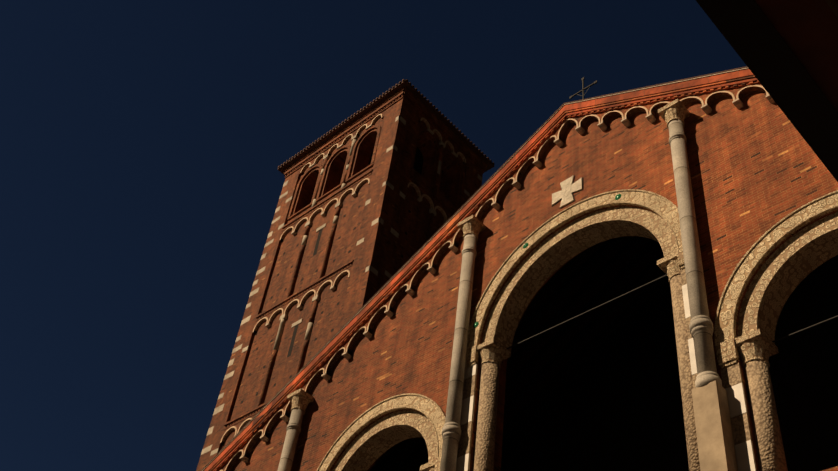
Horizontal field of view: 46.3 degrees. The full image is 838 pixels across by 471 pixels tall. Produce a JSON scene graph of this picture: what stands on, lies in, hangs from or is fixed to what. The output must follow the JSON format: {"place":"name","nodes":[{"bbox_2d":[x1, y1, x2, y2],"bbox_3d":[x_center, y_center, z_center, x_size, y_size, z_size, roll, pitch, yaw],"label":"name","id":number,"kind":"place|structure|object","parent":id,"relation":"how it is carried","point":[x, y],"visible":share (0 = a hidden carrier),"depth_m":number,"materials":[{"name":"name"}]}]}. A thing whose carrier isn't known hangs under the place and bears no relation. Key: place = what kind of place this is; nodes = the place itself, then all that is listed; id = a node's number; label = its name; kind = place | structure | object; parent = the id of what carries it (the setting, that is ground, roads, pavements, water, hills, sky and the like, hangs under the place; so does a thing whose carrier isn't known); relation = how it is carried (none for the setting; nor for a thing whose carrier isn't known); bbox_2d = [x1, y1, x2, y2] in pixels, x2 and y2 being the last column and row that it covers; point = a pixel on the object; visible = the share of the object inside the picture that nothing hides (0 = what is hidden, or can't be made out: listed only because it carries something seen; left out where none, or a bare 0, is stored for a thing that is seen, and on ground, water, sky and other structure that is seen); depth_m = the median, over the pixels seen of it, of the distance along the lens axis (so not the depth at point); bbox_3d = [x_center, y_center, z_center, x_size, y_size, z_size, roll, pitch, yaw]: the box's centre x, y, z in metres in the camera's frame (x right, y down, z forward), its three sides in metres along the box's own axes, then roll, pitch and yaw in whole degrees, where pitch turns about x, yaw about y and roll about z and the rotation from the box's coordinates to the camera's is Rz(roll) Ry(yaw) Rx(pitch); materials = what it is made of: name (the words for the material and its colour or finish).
{"place":"outdoors","nodes":[
{"label":"outdoors","id":0,"kind":"place"},
{"bbox_2d":[0,0,746,470],"label":"sky","id":1,"kind":"structure","parent":0,"point":[143,143],"materials":[{"name":"blue"}]},
{"bbox_2d":[755,0,837,112],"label":"soffit","id":2,"kind":"structure","parent":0,"point":[807,30],"depth_m":3.19,"materials":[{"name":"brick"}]},
{"bbox_2d":[696,0,837,181],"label":"portico edge","id":3,"kind":"object","parent":2,"relation":"attached to","point":[756,41],"depth_m":3.29,"materials":[{"name":"black"}]},
{"label":"ground","id":4,"kind":"structure","parent":0,"visible":0},
{"bbox_2d":[196,87,486,470],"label":"tower walls","id":5,"kind":"structure","parent":4,"relation":"on","point":[381,249],"depth_m":42.45,"materials":[{"name":"red brick"}]},
{"bbox_2d":[241,205,410,403],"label":"putlog holes","id":6,"kind":"object","parent":5,"relation":"in","point":[296,326],"visible":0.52,"depth_m":40.16,"materials":[{"name":"black"}]},
{"bbox_2d":[201,115,481,455],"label":"white tower stones","id":7,"kind":"object","parent":5,"relation":"in","point":[317,297],"visible":0.33,"depth_m":41.82,"materials":[{"name":"white stone"}]},
{"bbox_2d":[220,114,465,442],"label":"blind arches","id":8,"kind":"structure","parent":5,"relation":"attached to","point":[315,212],"depth_m":43.47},
{"bbox_2d":[258,138,443,405],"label":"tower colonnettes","id":9,"kind":"object","parent":5,"relation":"attached to","point":[313,311],"depth_m":41.81,"materials":[{"name":"brown brick"}]},
{"bbox_2d":[265,124,457,327],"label":"arch corbels","id":10,"kind":"object","parent":5,"relation":"attached to","point":[333,287],"visible":0.5,"depth_m":44.02,"materials":[{"name":"beige stone"}]},
{"bbox_2d":[278,80,493,173],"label":"tower roof","id":11,"kind":"structure","parent":5,"relation":"on","point":[428,105],"depth_m":47.52,"materials":[{"name":"brown tile"}]},
{"bbox_2d":[278,79,494,171],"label":"tower tile ends","id":12,"kind":"object","parent":11,"relation":"attached to","point":[425,98],"visible":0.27,"depth_m":47.59,"materials":[{"name":"brown tile"}]},
{"bbox_2d":[339,147,443,184],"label":"tower interior","id":13,"kind":"object","parent":5,"relation":"in","point":[418,164],"depth_m":49.00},
{"bbox_2d":[232,92,837,470],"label":"facade wall","id":14,"kind":"structure","parent":4,"relation":"on","point":[758,169],"depth_m":21.05,"materials":[{"name":"brick"}]},
{"bbox_2d":[201,66,746,470],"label":"roof verge","id":15,"kind":"structure","parent":14,"relation":"attached to","point":[461,207],"depth_m":23.70,"materials":[{"name":"brick"}]},
{"bbox_2d":[204,69,760,470],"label":"cornice","id":16,"kind":"structure","parent":14,"relation":"attached to","point":[553,119],"depth_m":23.50,"materials":[{"name":"brick"}]},
{"bbox_2d":[202,67,748,470],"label":"cornice molding","id":17,"kind":"structure","parent":16,"relation":"attached to","point":[460,210],"depth_m":23.74,"materials":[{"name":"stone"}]},
{"bbox_2d":[215,80,758,470],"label":"cornice dentils","id":18,"kind":"object","parent":16,"relation":"attached to","point":[476,207],"visible":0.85,"depth_m":23.46,"materials":[{"name":"brick"}]},
{"bbox_2d":[287,99,689,413],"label":"column capitals","id":19,"kind":"object","parent":14,"relation":"attached to","point":[300,398],"visible":0.73,"depth_m":22.85,"materials":[{"name":"stone"}]},
{"bbox_2d":[220,84,765,470],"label":"corbel band","id":20,"kind":"object","parent":14,"relation":"attached to","point":[734,91],"visible":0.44,"depth_m":23.45,"materials":[{"name":"red brick"}]},
{"bbox_2d":[219,85,767,470],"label":"corbel arch rings","id":21,"kind":"object","parent":14,"relation":"attached to","point":[514,180],"visible":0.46,"depth_m":23.38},
{"bbox_2d":[239,94,774,462],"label":"arch corbels","id":22,"kind":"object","parent":14,"relation":"attached to","point":[651,119],"depth_m":22.98,"materials":[{"name":"beige stone"}]},
{"bbox_2d":[370,236,662,470],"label":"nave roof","id":23,"kind":"structure","parent":14,"relation":"on","point":[570,314],"depth_m":25.84,"materials":[{"name":"tile"}]},
{"bbox_2d":[372,236,668,470],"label":"loggia beams","id":24,"kind":"structure","parent":23,"relation":"attached to","point":[575,299],"depth_m":25.76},
{"bbox_2d":[569,77,596,98],"bbox_3d":[4.090,-3.362,24.388,0.840,1.890,0.200,-30,-56,32],"label":"metal cross","id":25,"kind":"object","parent":23,"relation":"on","point":[583,88],"visible":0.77,"depth_m":24.70,"materials":[{"name":"black metal"}]},
{"bbox_2d":[552,176,582,207],"bbox_3d":[3.255,-0.962,21.547,0.800,0.800,0.035,-30,-56,32],"label":"stone cross","id":26,"kind":"object","parent":14,"relation":"attached to","point":[569,187],"visible":1,"depth_m":21.51,"materials":[{"name":"stone"}]},
{"bbox_2d":[552,175,583,208],"bbox_3d":[3.265,-0.953,21.554,0.850,0.850,0.004,-30,-56,32],"label":"cross recess","id":27,"kind":"object","parent":14,"relation":"attached to","point":[572,193],"visible":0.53,"depth_m":21.33,"materials":[{"name":"black"}]},
{"bbox_2d":[316,189,837,470],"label":"archivolt","id":28,"kind":"object","parent":14,"relation":"attached to","point":[667,211],"visible":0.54,"depth_m":19.58,"materials":[{"name":"stone"}]},
{"bbox_2d":[473,194,620,327],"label":"decorative roundels","id":29,"kind":"object","parent":28,"relation":"attached to","point":[525,245],"visible":0.96,"depth_m":20.83,"materials":[{"name":"green ceramic"}]},
{"bbox_2d":[420,247,778,470],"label":"pier capitals","id":30,"kind":"object","parent":14,"relation":"attached to","point":[758,344],"visible":0.58,"depth_m":17.51,"materials":[{"name":"stone"}]},
{"bbox_2d":[507,275,837,348],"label":"tie rods","id":31,"kind":"object","parent":30,"relation":"attached to","point":[814,325],"visible":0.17,"depth_m":18.95,"materials":[{"name":"black metal"}]},
{"bbox_2d":[456,268,756,470],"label":"stone blocks","id":32,"kind":"structure","parent":14,"relation":"attached to","point":[745,456],"depth_m":15.20,"materials":[{"name":"beige stone"}]},
{"bbox_2d":[473,274,787,470],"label":"jamb columns","id":33,"kind":"structure","parent":14,"relation":"on","point":[768,438],"depth_m":15.70,"materials":[{"name":"stone"}]},
{"bbox_2d":[692,380,737,470],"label":"shaft pedestals","id":34,"kind":"object","parent":14,"relation":"attached to","point":[715,439],"visible":0.89,"depth_m":14.58,"materials":[{"name":"stone"}]},
{"bbox_2d":[277,119,721,470],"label":"engaged columns","id":35,"kind":"structure","parent":34,"relation":"on","point":[701,328],"depth_m":18.80,"materials":[{"name":"stone"}]}
]}

